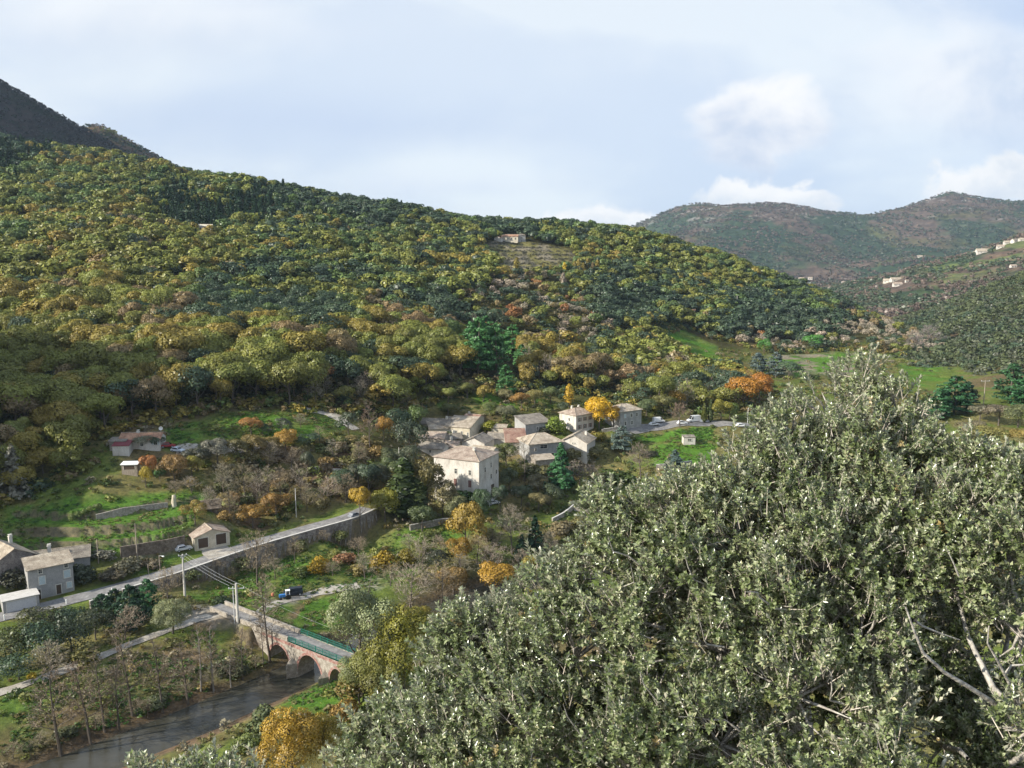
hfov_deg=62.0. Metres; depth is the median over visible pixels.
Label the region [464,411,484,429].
stone house
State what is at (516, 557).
bare tree
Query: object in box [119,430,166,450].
stone house
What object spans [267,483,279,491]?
shrub
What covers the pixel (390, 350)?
oak tree
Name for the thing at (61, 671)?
path
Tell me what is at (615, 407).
oak tree
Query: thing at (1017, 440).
oak tree
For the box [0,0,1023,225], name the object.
sky
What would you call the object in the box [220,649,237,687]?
alder tree
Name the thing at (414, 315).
oak tree
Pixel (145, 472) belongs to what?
oak tree
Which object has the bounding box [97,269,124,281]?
oak tree
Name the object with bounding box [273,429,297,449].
oak tree
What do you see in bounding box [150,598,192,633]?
willow tree
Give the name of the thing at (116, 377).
oak tree
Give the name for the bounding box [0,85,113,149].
mountain
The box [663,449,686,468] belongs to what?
pine tree
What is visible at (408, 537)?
bare tree
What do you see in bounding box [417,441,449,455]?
stone house
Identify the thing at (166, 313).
holm oak
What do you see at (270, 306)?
oak tree
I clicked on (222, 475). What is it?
bare tree
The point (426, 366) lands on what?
oak tree
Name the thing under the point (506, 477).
oak tree
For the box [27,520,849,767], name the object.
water
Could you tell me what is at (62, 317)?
oak tree
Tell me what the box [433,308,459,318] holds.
holm oak
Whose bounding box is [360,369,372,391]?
bare tree
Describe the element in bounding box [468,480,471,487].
window
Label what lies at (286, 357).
oak tree
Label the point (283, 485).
shrub
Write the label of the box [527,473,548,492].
oak tree
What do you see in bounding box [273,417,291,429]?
holm oak
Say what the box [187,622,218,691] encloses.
alder tree
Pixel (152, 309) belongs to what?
oak tree
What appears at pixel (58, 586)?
door
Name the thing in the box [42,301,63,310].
oak tree
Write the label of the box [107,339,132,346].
oak tree
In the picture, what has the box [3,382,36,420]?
oak tree
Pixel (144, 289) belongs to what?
oak tree
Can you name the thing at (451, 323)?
oak tree
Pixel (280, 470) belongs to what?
shrub
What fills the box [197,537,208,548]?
garage door
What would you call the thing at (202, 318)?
oak tree
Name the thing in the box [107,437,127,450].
outhouse
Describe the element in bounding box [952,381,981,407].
cedar tree
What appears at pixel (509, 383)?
cedar tree
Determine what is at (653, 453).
shrub
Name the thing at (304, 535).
retaining wall
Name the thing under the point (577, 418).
stone house
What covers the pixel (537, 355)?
oak tree
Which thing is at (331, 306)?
holm oak
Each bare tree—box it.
[0,740,30,759]
[18,729,54,751]
[22,638,70,679]
[82,711,107,729]
[104,604,151,639]
[123,698,151,714]
[150,566,184,600]
[166,479,186,493]
[167,680,193,696]
[181,476,201,492]
[196,670,223,687]
[199,486,220,511]
[208,558,227,575]
[211,462,243,492]
[217,489,239,521]
[230,461,255,503]
[230,529,277,584]
[239,470,267,502]
[248,655,263,666]
[250,574,275,610]
[258,465,277,492]
[259,440,279,465]
[266,544,276,555]
[266,557,289,578]
[268,465,288,505]
[280,447,299,470]
[286,535,303,562]
[289,461,309,496]
[293,413,308,427]
[299,485,322,511]
[305,379,322,401]
[314,426,329,436]
[315,476,342,504]
[317,530,331,542]
[321,376,333,394]
[324,560,341,575]
[327,438,338,460]
[337,472,355,502]
[348,537,366,556]
[351,440,368,462]
[352,403,379,447]
[354,374,372,396]
[355,552,382,578]
[356,379,368,395]
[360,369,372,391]
[374,562,401,585]
[390,560,437,609]
[401,533,419,548]
[406,538,433,569]
[418,561,459,604]
[425,536,448,550]
[450,553,479,573]
[468,534,489,562]
[473,542,510,568]
[484,521,506,549]
[496,502,530,554]
[506,548,528,574]
[515,438,536,481]
[539,531,558,555]
[540,354,554,378]
[572,464,604,484]
[625,442,656,477]
[664,402,692,427]
[681,378,698,407]
[902,335,923,345]
[913,324,947,342]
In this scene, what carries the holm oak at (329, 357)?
on the ground at (64, 532)
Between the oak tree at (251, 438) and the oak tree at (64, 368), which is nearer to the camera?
the oak tree at (251, 438)
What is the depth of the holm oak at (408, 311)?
413.88 m
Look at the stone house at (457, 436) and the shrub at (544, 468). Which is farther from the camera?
the stone house at (457, 436)
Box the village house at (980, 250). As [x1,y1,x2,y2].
[975,248,989,254]
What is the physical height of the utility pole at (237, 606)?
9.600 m
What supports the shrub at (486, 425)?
on the ground at (64, 532)
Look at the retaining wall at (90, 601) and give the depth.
189.28 m
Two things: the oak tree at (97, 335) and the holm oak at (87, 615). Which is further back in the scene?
the oak tree at (97, 335)
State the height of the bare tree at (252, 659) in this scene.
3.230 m
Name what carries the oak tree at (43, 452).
on the ground at (64, 532)
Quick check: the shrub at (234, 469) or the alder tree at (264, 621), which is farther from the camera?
the shrub at (234, 469)
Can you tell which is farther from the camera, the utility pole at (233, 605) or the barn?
the barn
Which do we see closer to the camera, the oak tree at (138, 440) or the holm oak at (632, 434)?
the oak tree at (138, 440)
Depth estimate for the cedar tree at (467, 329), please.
386.73 m
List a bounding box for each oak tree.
[0,277,32,292]
[0,284,23,309]
[0,296,20,308]
[0,309,16,319]
[0,313,22,329]
[0,334,23,351]
[0,348,13,361]
[0,359,28,374]
[0,371,29,382]
[0,380,47,427]
[0,381,20,405]
[0,389,41,420]
[0,421,24,439]
[0,423,18,444]
[0,443,17,471]
[0,446,21,467]
[0,465,36,489]
[2,430,42,473]
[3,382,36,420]
[4,416,33,428]
[5,322,35,342]
[6,323,54,343]
[11,330,44,348]
[15,449,27,465]
[16,380,31,417]
[18,395,48,425]
[20,342,47,360]
[20,446,63,474]
[24,357,61,373]
[27,355,45,369]
[28,404,60,426]
[29,376,79,402]
[31,314,63,344]
[31,413,59,438]
[35,283,61,296]
[36,330,77,348]
[36,379,94,419]
[39,348,80,374]
[40,294,77,312]
[40,420,60,444]
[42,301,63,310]
[42,400,93,439]
[44,419,90,453]
[48,444,82,470]
[50,322,72,349]
[51,370,76,380]
[51,387,89,408]
[53,333,87,348]
[54,312,85,328]
[54,361,81,374]
[55,318,94,338]
[58,310,77,316]
[60,288,82,309]
[62,370,112,411]
[62,414,94,449]
[65,285,107,305]
[67,295,100,309]
[67,365,114,387]
[68,346,107,369]
[69,324,105,342]
[70,334,122,351]
[71,387,96,402]
[74,392,125,428]
[76,303,103,310]
[77,286,115,305]
[77,305,111,323]
[83,269,106,286]
[86,269,120,282]
[86,351,111,365]
[89,279,120,290]
[89,326,128,342]
[90,277,110,284]
[93,387,111,418]
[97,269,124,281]
[98,400,118,422]
[103,303,130,317]
[103,372,137,412]
[104,282,132,294]
[104,350,137,368]
[105,342,142,354]
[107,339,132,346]
[107,353,153,378]
[107,388,129,416]
[109,287,139,302]
[110,329,126,335]
[116,295,140,304]
[117,334,135,342]
[118,301,159,323]
[119,332,141,342]
[119,384,146,410]
[120,291,156,304]
[122,352,164,378]
[123,310,147,324]
[129,361,161,379]
[129,375,173,415]
[131,435,151,444]
[132,335,167,355]
[133,322,159,337]
[133,324,180,348]
[136,305,158,314]
[137,287,159,292]
[138,454,157,468]
[138,466,152,487]
[139,287,174,305]
[139,289,168,301]
[140,313,167,323]
[140,386,163,408]
[145,330,188,350]
[148,306,177,313]
[148,313,174,322]
[149,437,165,443]
[150,355,183,388]
[151,298,174,306]
[152,327,205,354]
[154,348,191,364]
[154,453,187,480]
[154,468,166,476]
[155,361,197,407]
[158,322,186,332]
[161,302,183,313]
[165,279,191,289]
[165,318,175,322]
[168,316,203,326]
[170,291,199,306]
[173,365,204,394]
[174,311,210,319]
[176,322,194,351]
[178,499,206,525]
[181,284,207,294]
[181,325,200,357]
[181,357,213,390]
[181,447,213,470]
[183,455,204,475]
[187,326,230,342]
[189,314,220,326]
[192,328,235,347]
[192,343,223,354]
[199,351,249,394]
[200,437,230,463]
[203,300,223,314]
[203,316,237,335]
[203,334,232,350]
[204,322,243,341]
[204,376,228,398]
[209,374,233,405]
[214,362,258,403]
[224,439,250,460]
[227,310,249,326]
[230,335,267,348]
[234,326,266,343]
[234,341,261,384]
[234,503,270,528]
[235,360,282,396]
[239,350,277,389]
[239,417,263,433]
[240,434,268,451]
[241,336,288,361]
[241,339,287,387]
[247,310,279,325]
[247,315,272,326]
[254,436,280,448]
[255,366,297,394]
[259,302,281,311]
[259,316,289,326]
[259,492,293,513]
[260,320,290,329]
[262,327,299,345]
[264,336,295,352]
[267,359,310,403]
[269,352,296,362]
[270,320,309,356]
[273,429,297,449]
[275,308,297,319]
[280,328,326,355]
[282,358,303,395]
[289,314,311,326]
[291,350,329,392]
[295,361,328,399]
[300,451,314,476]
[303,324,320,332]
[311,328,330,350]
[316,320,342,332]
[320,313,350,326]
[322,346,347,372]
[323,333,357,369]
[327,328,358,350]
[328,468,355,487]
[336,292,358,302]
[347,318,363,330]
[347,463,368,482]
[348,355,371,381]
[348,486,370,523]
[350,308,376,321]
[350,320,380,336]
[354,304,379,311]
[357,463,381,491]
[366,363,390,390]
[367,308,392,322]
[368,463,390,489]
[368,487,400,521]
[372,335,393,354]
[374,343,409,359]
[374,457,396,486]
[375,323,402,338]
[375,416,395,441]
[376,373,411,405]
[380,447,397,467]
[391,334,418,345]
[393,326,421,357]
[393,444,420,463]
[394,341,422,357]
[398,319,436,334]
[400,310,428,323]
[407,337,444,358]
[407,505,436,530]
[408,362,442,392]
[411,334,435,353]
[411,346,443,362]
[412,456,445,516]
[423,319,447,336]
[423,361,444,384]
[424,336,446,359]
[425,479,458,517]
[429,326,456,338]
[435,566,469,594]
[439,403,457,410]
[440,337,458,349]
[441,387,456,403]
[442,343,477,374]
[443,495,467,515]
[445,319,461,331]
[445,500,487,555]
[445,537,472,562]
[446,334,464,343]
[454,339,469,367]
[454,342,470,371]
[455,382,474,397]
[468,489,491,508]
[474,501,487,513]
[476,385,489,401]
[477,561,516,593]
[482,401,497,415]
[491,485,507,511]
[494,442,517,464]
[496,405,517,417]
[497,389,513,402]
[499,468,518,492]
[509,392,529,407]
[509,485,532,505]
[515,335,537,351]
[518,340,541,354]
[520,555,543,583]
[525,389,544,404]
[526,349,548,378]
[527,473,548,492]
[527,493,551,511]
[541,483,563,504]
[543,386,561,403]
[551,355,583,383]
[557,402,569,410]
[558,346,583,376]
[569,354,600,383]
[578,354,601,372]
[585,396,618,430]
[590,352,614,368]
[606,405,620,426]
[637,399,656,415]
[646,376,676,403]
[650,395,676,412]
[667,390,686,405]
[669,361,696,373]
[687,363,719,371]
[697,370,726,381]
[712,398,733,420]
[718,401,739,418]
[723,376,763,402]
[726,368,754,376]
[742,369,764,373]
[750,372,773,401]
[953,420,986,438]
[967,405,990,419]
[969,424,1013,439]
[981,404,1017,425]
[987,437,1023,447]
[1001,404,1023,427]
[1007,428,1023,438]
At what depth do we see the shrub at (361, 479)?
259.83 m
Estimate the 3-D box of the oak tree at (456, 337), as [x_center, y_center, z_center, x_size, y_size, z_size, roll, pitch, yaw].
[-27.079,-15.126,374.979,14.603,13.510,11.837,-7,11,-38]
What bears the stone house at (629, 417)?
on the ground at (64, 532)
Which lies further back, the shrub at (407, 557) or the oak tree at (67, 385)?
the oak tree at (67, 385)
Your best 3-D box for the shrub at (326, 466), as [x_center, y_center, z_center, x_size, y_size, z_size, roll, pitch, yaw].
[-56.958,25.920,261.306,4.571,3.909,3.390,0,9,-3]
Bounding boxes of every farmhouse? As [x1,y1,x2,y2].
[505,234,518,242]
[518,234,525,241]
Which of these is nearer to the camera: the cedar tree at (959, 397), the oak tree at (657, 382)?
the oak tree at (657, 382)
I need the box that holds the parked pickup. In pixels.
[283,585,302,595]
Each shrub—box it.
[0,567,26,589]
[27,672,36,678]
[49,724,77,739]
[68,513,75,520]
[71,642,100,669]
[73,563,98,584]
[74,511,81,517]
[80,509,87,514]
[86,505,93,511]
[91,549,116,560]
[93,504,100,508]
[97,567,126,581]
[110,555,145,573]
[139,557,161,569]
[144,691,168,711]
[181,569,202,580]
[207,659,232,678]
[210,594,231,605]
[214,482,228,490]
[216,509,234,519]
[218,492,232,503]
[225,465,246,474]
[226,661,250,679]
[228,491,240,503]
[229,732,260,752]
[230,556,250,570]
[234,474,252,483]
[235,472,255,482]
[238,486,252,495]
[238,492,254,504]
[244,703,276,739]
[251,495,268,505]
[254,448,271,454]
[254,475,271,484]
[260,454,275,464]
[263,506,281,515]
[265,454,282,464]
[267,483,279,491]
[272,467,289,478]
[274,446,288,458]
[277,481,288,491]
[278,470,297,482]
[289,485,304,496]
[290,483,311,490]
[291,539,308,550]
[291,565,309,578]
[294,468,307,475]
[295,459,311,469]
[303,488,317,497]
[304,493,321,504]
[305,555,330,574]
[311,498,325,509]
[313,477,323,484]
[314,436,334,443]
[317,456,335,465]
[318,445,331,453]
[319,463,333,472]
[323,495,330,506]
[327,548,340,559]
[329,486,348,494]
[330,697,362,723]
[332,530,348,540]
[332,553,356,564]
[333,435,347,443]
[333,441,348,451]
[333,673,377,697]
[338,455,357,463]
[343,482,362,488]
[345,435,357,442]
[349,563,365,576]
[350,446,363,456]
[356,476,372,486]
[359,435,372,446]
[366,445,385,456]
[366,476,382,488]
[367,546,381,559]
[367,677,400,700]
[369,550,398,569]
[396,548,417,567]
[410,542,430,557]
[418,529,440,541]
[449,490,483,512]
[475,527,495,540]
[481,420,495,431]
[494,515,516,530]
[500,463,523,479]
[521,463,540,474]
[533,465,551,474]
[537,427,550,432]
[544,416,566,432]
[547,519,573,536]
[566,448,582,458]
[570,516,588,532]
[587,447,599,457]
[592,432,606,441]
[592,444,608,455]
[592,468,636,484]
[638,450,657,456]
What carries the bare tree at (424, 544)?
on the ground at (64, 532)
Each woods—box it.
[0,79,1023,286]
[818,231,1023,375]
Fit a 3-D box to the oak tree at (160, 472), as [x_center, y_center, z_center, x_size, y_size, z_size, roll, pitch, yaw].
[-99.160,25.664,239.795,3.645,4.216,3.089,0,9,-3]
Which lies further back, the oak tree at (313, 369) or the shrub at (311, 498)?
the oak tree at (313, 369)
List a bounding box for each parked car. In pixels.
[161,442,175,447]
[170,446,184,452]
[175,544,192,551]
[348,512,360,517]
[488,499,499,504]
[648,422,659,425]
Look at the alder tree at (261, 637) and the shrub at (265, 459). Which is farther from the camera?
the shrub at (265, 459)
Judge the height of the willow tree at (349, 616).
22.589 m
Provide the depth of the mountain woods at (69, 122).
3214.01 m
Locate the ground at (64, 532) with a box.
[0,146,1023,767]
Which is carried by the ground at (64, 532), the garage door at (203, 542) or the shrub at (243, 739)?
the shrub at (243, 739)
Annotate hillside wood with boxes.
[0,132,946,459]
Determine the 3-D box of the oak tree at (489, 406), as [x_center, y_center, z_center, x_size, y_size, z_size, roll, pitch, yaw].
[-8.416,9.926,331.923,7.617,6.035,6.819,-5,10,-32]
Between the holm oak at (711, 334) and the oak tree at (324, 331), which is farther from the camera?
the holm oak at (711, 334)
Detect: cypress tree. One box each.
[384,476,405,515]
[389,457,415,520]
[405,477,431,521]
[701,403,707,422]
[707,399,713,421]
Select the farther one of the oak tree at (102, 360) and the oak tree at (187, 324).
the oak tree at (187, 324)
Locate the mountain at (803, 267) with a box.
[634,191,1023,286]
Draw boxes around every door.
[6,596,36,612]
[55,583,61,593]
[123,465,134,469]
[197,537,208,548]
[215,532,226,544]
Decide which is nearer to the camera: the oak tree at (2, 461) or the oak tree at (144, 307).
the oak tree at (2, 461)
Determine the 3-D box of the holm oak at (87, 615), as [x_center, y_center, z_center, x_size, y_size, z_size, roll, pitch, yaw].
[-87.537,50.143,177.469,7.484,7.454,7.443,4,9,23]
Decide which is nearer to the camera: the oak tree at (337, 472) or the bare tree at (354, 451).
the oak tree at (337, 472)
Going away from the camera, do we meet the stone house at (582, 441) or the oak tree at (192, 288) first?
the stone house at (582, 441)
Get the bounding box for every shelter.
[120,461,139,476]
[200,498,221,513]
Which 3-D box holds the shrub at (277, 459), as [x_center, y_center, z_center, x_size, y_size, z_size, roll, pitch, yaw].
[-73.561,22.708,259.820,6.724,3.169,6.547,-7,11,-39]
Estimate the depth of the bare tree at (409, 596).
204.04 m
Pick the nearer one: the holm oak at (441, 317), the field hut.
the field hut
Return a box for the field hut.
[682,434,695,444]
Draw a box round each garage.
[0,588,39,613]
[189,523,230,550]
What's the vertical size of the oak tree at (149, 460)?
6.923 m
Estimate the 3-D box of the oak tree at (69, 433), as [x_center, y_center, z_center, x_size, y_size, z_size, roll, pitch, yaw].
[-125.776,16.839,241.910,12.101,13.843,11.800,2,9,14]
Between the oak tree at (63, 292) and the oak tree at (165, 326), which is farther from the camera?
the oak tree at (63, 292)
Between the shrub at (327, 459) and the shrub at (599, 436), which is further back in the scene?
the shrub at (599, 436)
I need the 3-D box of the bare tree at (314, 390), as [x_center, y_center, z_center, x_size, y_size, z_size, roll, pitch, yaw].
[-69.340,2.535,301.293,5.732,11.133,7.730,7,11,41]
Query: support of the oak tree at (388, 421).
on the ground at (64, 532)
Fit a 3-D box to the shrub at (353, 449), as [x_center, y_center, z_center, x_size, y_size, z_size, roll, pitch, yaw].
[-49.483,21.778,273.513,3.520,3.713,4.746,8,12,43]
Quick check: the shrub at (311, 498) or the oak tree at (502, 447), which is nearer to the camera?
the shrub at (311, 498)
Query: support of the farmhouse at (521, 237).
on the ground at (64, 532)
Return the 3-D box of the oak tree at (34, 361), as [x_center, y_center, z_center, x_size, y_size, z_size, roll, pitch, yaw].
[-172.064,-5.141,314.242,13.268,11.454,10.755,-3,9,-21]
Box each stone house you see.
[0,534,38,584]
[21,549,74,598]
[33,543,91,568]
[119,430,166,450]
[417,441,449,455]
[418,431,448,441]
[421,416,451,427]
[426,420,449,431]
[432,445,499,502]
[443,436,461,448]
[444,415,479,440]
[447,430,462,441]
[460,432,494,446]
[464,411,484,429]
[472,445,498,450]
[487,432,503,445]
[503,428,525,456]
[514,413,548,434]
[516,432,564,461]
[558,405,594,432]
[562,429,596,463]
[605,403,642,429]
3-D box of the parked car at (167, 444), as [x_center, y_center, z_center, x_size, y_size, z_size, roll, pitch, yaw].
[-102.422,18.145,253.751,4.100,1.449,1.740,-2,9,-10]
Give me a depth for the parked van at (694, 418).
335.71 m
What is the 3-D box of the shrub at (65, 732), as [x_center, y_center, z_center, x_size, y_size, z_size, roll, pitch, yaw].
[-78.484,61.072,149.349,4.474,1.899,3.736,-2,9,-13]
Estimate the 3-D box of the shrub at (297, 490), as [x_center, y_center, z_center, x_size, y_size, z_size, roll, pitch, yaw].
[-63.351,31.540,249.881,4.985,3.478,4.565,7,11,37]
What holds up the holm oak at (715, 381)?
on the ground at (64, 532)
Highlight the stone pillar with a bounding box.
[171,495,176,506]
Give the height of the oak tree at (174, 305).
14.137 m
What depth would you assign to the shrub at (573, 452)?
303.41 m
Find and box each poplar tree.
[513,257,520,275]
[560,272,565,286]
[562,262,566,273]
[563,383,574,407]
[585,258,589,270]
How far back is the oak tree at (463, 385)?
342.62 m
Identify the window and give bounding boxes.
[38,575,45,584]
[63,569,70,578]
[66,581,72,588]
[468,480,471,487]
[540,444,547,448]
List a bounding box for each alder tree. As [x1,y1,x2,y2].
[21,664,94,756]
[59,660,109,744]
[84,646,124,732]
[101,660,133,730]
[106,627,149,716]
[135,636,186,713]
[143,696,151,712]
[168,642,210,704]
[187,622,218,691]
[195,623,222,691]
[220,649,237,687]
[227,627,253,680]
[246,583,291,662]
[253,620,269,664]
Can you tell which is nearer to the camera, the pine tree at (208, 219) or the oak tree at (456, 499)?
the oak tree at (456, 499)
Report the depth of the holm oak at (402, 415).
293.34 m
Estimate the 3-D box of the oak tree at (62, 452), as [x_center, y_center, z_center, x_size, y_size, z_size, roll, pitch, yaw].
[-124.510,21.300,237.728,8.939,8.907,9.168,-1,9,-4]
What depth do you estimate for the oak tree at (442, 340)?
363.31 m
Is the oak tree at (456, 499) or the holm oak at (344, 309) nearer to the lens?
the oak tree at (456, 499)
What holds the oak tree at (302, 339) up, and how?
on the ground at (64, 532)
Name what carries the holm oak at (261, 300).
on the ground at (64, 532)
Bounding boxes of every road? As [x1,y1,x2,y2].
[0,507,371,621]
[613,420,786,436]
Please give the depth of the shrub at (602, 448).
309.13 m
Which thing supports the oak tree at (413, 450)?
on the ground at (64, 532)
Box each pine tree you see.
[0,444,32,499]
[0,445,10,492]
[13,166,19,179]
[152,197,158,211]
[158,188,163,198]
[165,187,173,202]
[171,206,175,218]
[178,204,185,219]
[185,193,190,208]
[204,209,210,223]
[243,196,250,212]
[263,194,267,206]
[513,534,527,560]
[524,515,546,552]
[543,442,577,489]
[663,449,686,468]
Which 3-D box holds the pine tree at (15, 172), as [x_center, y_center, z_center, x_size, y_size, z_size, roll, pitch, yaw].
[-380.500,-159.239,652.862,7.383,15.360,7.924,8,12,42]
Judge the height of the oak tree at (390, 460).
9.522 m
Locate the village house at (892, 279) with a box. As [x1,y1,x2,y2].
[889,277,900,281]
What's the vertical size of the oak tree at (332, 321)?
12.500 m
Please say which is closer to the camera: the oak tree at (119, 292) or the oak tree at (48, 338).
the oak tree at (48, 338)
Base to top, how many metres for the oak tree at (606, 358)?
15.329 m
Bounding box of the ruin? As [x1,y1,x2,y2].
[491,424,507,431]
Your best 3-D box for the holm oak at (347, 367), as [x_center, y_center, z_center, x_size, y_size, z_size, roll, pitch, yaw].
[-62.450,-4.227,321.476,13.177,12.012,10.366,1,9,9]
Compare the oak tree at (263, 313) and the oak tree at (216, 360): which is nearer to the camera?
the oak tree at (216, 360)
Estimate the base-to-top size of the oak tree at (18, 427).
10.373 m
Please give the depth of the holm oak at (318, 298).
423.66 m
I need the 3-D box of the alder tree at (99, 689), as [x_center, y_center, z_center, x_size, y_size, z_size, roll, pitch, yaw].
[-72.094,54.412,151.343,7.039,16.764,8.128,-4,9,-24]
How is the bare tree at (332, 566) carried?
on the ground at (64, 532)
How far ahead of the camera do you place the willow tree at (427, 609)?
165.60 m
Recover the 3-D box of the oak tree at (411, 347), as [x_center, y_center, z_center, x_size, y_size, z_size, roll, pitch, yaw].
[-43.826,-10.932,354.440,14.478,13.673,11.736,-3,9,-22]
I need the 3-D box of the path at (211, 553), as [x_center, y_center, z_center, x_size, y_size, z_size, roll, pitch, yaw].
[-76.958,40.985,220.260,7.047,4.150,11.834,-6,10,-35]
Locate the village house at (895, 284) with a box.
[892,282,902,286]
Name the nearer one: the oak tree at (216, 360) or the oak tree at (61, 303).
the oak tree at (216, 360)
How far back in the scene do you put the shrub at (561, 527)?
244.20 m
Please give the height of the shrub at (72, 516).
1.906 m
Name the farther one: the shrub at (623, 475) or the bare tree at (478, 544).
the shrub at (623, 475)
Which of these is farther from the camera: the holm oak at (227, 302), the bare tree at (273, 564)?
the holm oak at (227, 302)
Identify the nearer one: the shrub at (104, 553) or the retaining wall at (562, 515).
the shrub at (104, 553)
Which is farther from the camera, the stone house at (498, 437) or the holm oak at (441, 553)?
the stone house at (498, 437)
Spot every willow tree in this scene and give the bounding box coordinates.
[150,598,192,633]
[255,706,323,767]
[297,711,343,765]
[323,575,400,696]
[336,656,373,703]
[349,640,404,684]
[354,641,413,699]
[365,601,432,689]
[399,605,444,666]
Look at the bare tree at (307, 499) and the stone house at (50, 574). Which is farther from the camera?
the bare tree at (307, 499)
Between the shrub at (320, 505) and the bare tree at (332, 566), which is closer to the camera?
the bare tree at (332, 566)
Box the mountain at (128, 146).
[88,127,155,157]
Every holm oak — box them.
[0,623,34,662]
[0,652,36,680]
[5,316,32,328]
[13,606,61,630]
[14,619,67,661]
[43,369,55,375]
[48,606,90,625]
[51,617,91,652]
[64,309,101,334]
[76,607,115,639]
[104,379,164,418]
[121,299,149,321]
[122,737,268,767]
[127,325,136,333]
[140,266,160,276]
[153,306,183,319]
[173,364,215,403]
[181,347,213,363]
[183,299,212,313]
[184,302,232,316]
[186,291,208,307]
[188,281,210,289]
[191,290,214,300]
[193,277,221,289]
[200,289,237,302]
[200,292,229,306]
[203,271,234,285]
[205,282,227,289]
[208,285,226,290]
[212,299,235,307]
[212,309,247,328]
[222,283,245,288]
[227,304,250,311]
[228,292,258,307]
[231,307,249,313]
[243,288,260,295]
[243,301,273,312]
[250,326,288,337]
[252,293,280,303]
[253,294,273,303]
[254,424,270,433]
[263,295,284,301]
[272,302,286,307]
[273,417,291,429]
[278,297,303,306]
[279,305,309,328]
[283,300,300,305]
[284,306,322,323]
[286,288,314,301]
[289,284,309,297]
[293,309,342,327]
[295,433,323,443]
[300,537,945,767]
[310,353,339,376]
[311,295,327,304]
[314,305,336,312]
[315,290,336,299]
[316,290,340,300]
[324,297,351,303]
[324,301,356,317]
[329,357,363,386]
[331,304,362,316]
[333,412,358,434]
[339,348,360,365]
[343,357,376,383]
[359,338,381,354]
[381,407,412,441]
[387,355,415,372]
[388,297,415,307]
[390,420,428,453]
[395,309,418,318]
[397,356,433,376]
[406,403,428,424]
[422,549,451,567]
[427,295,455,307]
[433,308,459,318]
[433,313,453,321]
[485,307,509,328]
[547,342,1022,767]
[563,459,595,484]
[584,344,602,352]
[611,354,640,369]
[620,432,640,439]
[623,370,642,387]
[635,371,663,396]
[675,369,712,390]
[677,371,702,387]
[701,364,728,378]
[706,331,716,337]
[706,377,741,400]
[710,369,752,393]
[719,372,752,399]
[757,338,771,350]
[776,360,804,378]
[802,334,823,345]
[880,418,1023,767]
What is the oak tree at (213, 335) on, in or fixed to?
on the ground at (64, 532)
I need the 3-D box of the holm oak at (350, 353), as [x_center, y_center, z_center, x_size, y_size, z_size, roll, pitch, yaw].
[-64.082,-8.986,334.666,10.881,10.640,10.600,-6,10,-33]
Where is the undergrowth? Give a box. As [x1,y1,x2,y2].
[0,229,936,767]
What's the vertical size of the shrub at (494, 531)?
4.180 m
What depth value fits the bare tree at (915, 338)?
627.48 m
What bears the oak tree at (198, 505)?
on the ground at (64, 532)
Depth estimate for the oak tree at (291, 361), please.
302.11 m
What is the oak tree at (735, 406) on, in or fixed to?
on the ground at (64, 532)
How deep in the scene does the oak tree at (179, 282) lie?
402.59 m
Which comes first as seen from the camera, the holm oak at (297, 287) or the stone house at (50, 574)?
the stone house at (50, 574)
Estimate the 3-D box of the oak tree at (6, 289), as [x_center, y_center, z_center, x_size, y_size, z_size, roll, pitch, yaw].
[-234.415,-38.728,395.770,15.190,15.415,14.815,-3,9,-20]
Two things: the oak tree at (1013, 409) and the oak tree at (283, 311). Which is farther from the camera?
the oak tree at (283, 311)
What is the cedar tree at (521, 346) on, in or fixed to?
on the ground at (64, 532)
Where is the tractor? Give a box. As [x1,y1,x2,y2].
[279,589,290,599]
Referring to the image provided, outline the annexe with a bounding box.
[112,440,133,455]
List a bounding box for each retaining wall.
[89,594,106,608]
[96,502,167,519]
[120,535,184,557]
[122,508,376,591]
[410,518,459,530]
[552,504,573,521]
[602,427,616,432]
[656,460,691,469]
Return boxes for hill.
[820,237,1023,316]
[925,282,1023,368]
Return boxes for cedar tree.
[88,593,112,612]
[100,588,128,626]
[111,584,150,630]
[132,578,163,617]
[460,321,482,354]
[462,317,495,373]
[479,316,494,342]
[480,323,510,375]
[495,364,516,392]
[498,324,523,358]
[513,344,527,368]
[610,425,632,451]
[750,352,766,371]
[765,352,786,377]
[923,388,952,417]
[933,375,978,414]
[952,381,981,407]
[991,363,1023,402]
[1008,376,1023,409]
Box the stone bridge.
[208,601,355,685]
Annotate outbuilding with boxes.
[529,453,554,473]
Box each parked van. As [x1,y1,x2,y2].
[652,417,664,421]
[686,415,700,421]
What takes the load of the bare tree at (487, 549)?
on the ground at (64, 532)
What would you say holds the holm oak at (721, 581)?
on the ground at (64, 532)
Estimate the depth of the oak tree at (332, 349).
328.12 m
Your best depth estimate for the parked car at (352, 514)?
238.92 m
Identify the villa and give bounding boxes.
[198,224,212,230]
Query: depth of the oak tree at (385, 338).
351.52 m
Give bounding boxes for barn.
[494,236,502,241]
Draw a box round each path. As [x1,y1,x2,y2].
[0,614,220,695]
[176,443,258,454]
[202,546,233,558]
[256,582,359,613]
[306,407,358,429]
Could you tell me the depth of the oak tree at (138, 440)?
249.96 m
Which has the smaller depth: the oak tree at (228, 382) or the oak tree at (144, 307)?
the oak tree at (228, 382)
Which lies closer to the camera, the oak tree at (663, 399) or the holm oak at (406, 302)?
the oak tree at (663, 399)
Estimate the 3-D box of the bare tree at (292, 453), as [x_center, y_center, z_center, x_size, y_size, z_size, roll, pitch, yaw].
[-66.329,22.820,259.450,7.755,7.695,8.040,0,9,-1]
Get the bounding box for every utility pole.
[135,524,137,559]
[178,553,186,596]
[228,583,243,623]
[232,586,234,622]

